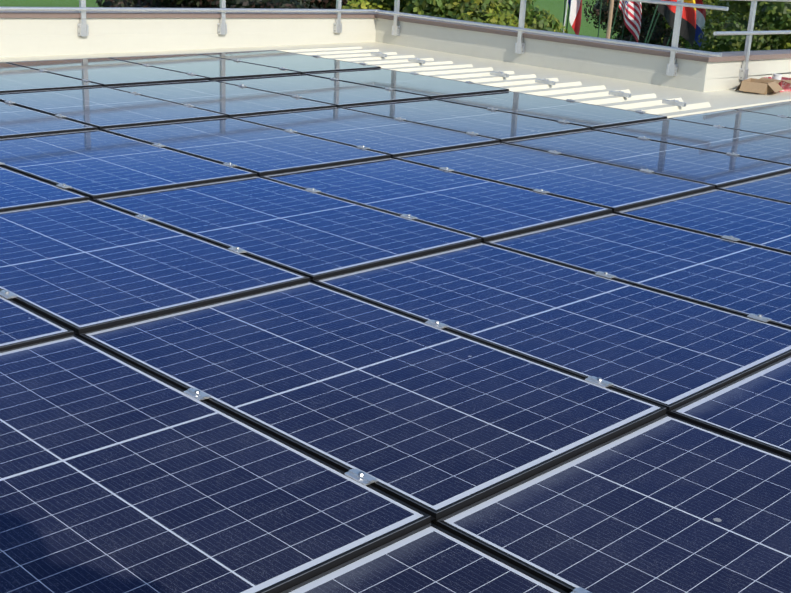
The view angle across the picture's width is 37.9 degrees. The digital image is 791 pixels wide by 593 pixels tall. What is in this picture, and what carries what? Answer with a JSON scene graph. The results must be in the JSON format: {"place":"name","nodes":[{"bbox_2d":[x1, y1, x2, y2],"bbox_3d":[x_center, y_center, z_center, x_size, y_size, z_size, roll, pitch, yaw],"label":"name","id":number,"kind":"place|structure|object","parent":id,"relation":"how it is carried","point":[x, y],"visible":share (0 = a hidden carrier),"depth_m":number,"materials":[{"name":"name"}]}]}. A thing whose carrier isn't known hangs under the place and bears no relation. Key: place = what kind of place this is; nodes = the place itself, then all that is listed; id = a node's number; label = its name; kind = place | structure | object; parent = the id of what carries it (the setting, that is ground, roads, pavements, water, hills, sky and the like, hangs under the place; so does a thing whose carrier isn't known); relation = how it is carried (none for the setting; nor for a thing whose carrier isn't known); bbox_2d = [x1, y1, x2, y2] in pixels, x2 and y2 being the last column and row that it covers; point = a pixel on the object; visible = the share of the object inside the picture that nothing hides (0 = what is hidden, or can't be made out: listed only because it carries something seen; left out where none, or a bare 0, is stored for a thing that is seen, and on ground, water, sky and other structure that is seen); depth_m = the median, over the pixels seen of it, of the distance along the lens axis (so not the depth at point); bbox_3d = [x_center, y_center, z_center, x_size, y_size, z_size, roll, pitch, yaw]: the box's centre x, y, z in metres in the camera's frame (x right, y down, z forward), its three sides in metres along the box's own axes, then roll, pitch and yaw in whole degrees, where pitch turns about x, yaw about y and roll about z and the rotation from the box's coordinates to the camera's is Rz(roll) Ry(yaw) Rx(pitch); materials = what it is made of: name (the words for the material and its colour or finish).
{"place":"outdoors","nodes":[
{"label":"outdoors","id":0,"kind":"place"},
{"bbox_2d":[0,0,653,39],"bbox_3d":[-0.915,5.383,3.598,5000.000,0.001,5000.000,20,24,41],"label":"lawn","id":1,"kind":"structure","parent":0,"point":[555,8],"depth_m":80.15,"materials":[{"name":"green plant"}]},
{"bbox_2d":[95,0,180,7],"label":"hedge tree","id":2,"kind":"object","parent":1,"relation":"on","point":[111,3],"visible":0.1,"depth_m":21.53,"materials":[{"name":"green plant"}]},
{"bbox_2d":[116,0,232,7],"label":"hedge tree","id":3,"kind":"object","parent":1,"relation":"on","point":[184,3],"visible":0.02,"depth_m":20.36,"materials":[{"name":"green plant"}]},
{"bbox_2d":[200,0,323,8],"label":"hedge tree","id":4,"kind":"object","parent":1,"relation":"on","point":[280,4],"depth_m":19.53,"materials":[{"name":"green plant"}]},
{"bbox_2d":[296,0,354,8],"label":"hedge tree","id":5,"kind":"object","parent":1,"relation":"on","point":[327,4],"visible":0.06,"depth_m":22.30,"materials":[{"name":"green plant"}]},
{"bbox_2d":[341,0,408,11],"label":"bush","id":6,"kind":"object","parent":1,"relation":"on","point":[387,5],"depth_m":20.38,"materials":[{"name":"green plant"}]},
{"bbox_2d":[399,0,533,28],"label":"bush","id":7,"kind":"object","parent":1,"relation":"on","point":[486,11],"visible":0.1,"depth_m":19.34,"materials":[{"name":"green plant"}]},
{"bbox_2d":[490,0,558,31],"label":"bush","id":8,"kind":"object","parent":1,"relation":"on","point":[537,21],"visible":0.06,"depth_m":20.10,"materials":[{"name":"green plant"}]},
{"bbox_2d":[539,11,567,33],"bbox_3d":[2.117,-2.947,21.990,3.313,4.872,3.251,20,24,41],"label":"bush","id":9,"kind":"object","parent":1,"relation":"on","point":[559,27],"depth_m":21.67,"materials":[{"name":"green plant"}]},
{"bbox_2d":[562,0,659,43],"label":"flagpoles","id":10,"kind":"object","parent":1,"relation":"on","point":[609,22],"depth_m":29.66,"materials":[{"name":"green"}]},
{"bbox_2d":[563,0,581,34],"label":"french flag","id":11,"kind":"object","parent":10,"relation":"attached to","point":[575,15],"visible":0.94,"depth_m":29.82,"materials":[{"name":"multicoloured"}]},
{"bbox_2d":[583,0,657,39],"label":"tree","id":12,"kind":"object","parent":1,"relation":"on","point":[619,24],"visible":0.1,"depth_m":43.63,"materials":[{"name":"green plant"}]},
{"bbox_2d":[610,0,641,41],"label":"flag","id":13,"kind":"object","parent":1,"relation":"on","point":[631,11],"visible":0.79,"depth_m":29.53,"materials":[{"name":"multicoloured fabric"}]},
{"bbox_2d":[604,0,685,47],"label":"tree","id":14,"kind":"object","parent":1,"relation":"on","point":[648,8],"visible":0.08,"depth_m":37.55,"materials":[{"name":"green plant"}]},
{"bbox_2d":[632,12,685,47],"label":"tree","id":15,"kind":"object","parent":1,"relation":"on","point":[656,36],"visible":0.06,"depth_m":41.62,"materials":[{"name":"green plant"}]},
{"bbox_2d":[644,0,695,45],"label":"german flag","id":16,"kind":"object","parent":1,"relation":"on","point":[687,26],"visible":0.6,"depth_m":28.35,"materials":[{"name":"multicoloured"}]},
{"bbox_2d":[666,0,705,46],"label":"flag","id":17,"kind":"object","parent":1,"relation":"on","point":[700,17],"visible":0.35,"depth_m":29.81,"materials":[{"name":"multicoloured"}]},
{"bbox_2d":[663,0,720,49],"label":"tree","id":18,"kind":"object","parent":1,"relation":"on","point":[708,2],"depth_m":34.45,"materials":[{"name":"green plant"}]},
{"bbox_2d":[684,0,781,51],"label":"tree","id":19,"kind":"object","parent":1,"relation":"on","point":[742,8],"visible":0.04,"depth_m":29.58,"materials":[{"name":"green plant"}]},
{"bbox_2d":[698,0,790,51],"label":"tree","id":20,"kind":"object","parent":1,"relation":"on","point":[772,15],"visible":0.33,"depth_m":27.24,"materials":[{"name":"green plant"}]},
{"bbox_2d":[0,42,790,524],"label":"roof sheet","id":21,"kind":"object","parent":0,"point":[608,92],"visible":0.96,"depth_m":12.71,"materials":[{"name":"metal"}]},
{"bbox_2d":[0,11,790,91],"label":"parapet wall","id":22,"kind":"structure","parent":21,"relation":"on","point":[34,33],"depth_m":13.76,"materials":[{"name":"white paint"}]},
{"bbox_2d":[0,0,790,79],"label":"guard rail","id":23,"kind":"object","parent":22,"relation":"attached to","point":[83,30],"visible":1,"depth_m":13.21,"materials":[{"name":"metal"}]},
{"bbox_2d":[0,50,790,592],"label":"solar panels","id":24,"kind":"object","parent":21,"relation":"on","point":[278,322],"visible":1,"depth_m":4.06,"materials":[{"name":"blue"}]},
{"bbox_2d":[735,78,782,94],"bbox_3d":[4.106,-2.366,12.977,0.447,0.122,0.549,13,20,28],"label":"cardboard box","id":25,"kind":"object","parent":21,"relation":"on","point":[753,85],"visible":0.94,"depth_m":12.82,"materials":[{"name":"brown cardboard"}]},
{"bbox_2d":[760,74,790,91],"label":"plastic bag","id":26,"kind":"object","parent":21,"relation":"on","point":[784,83],"visible":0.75,"depth_m":13.13,"materials":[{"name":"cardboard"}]}
]}

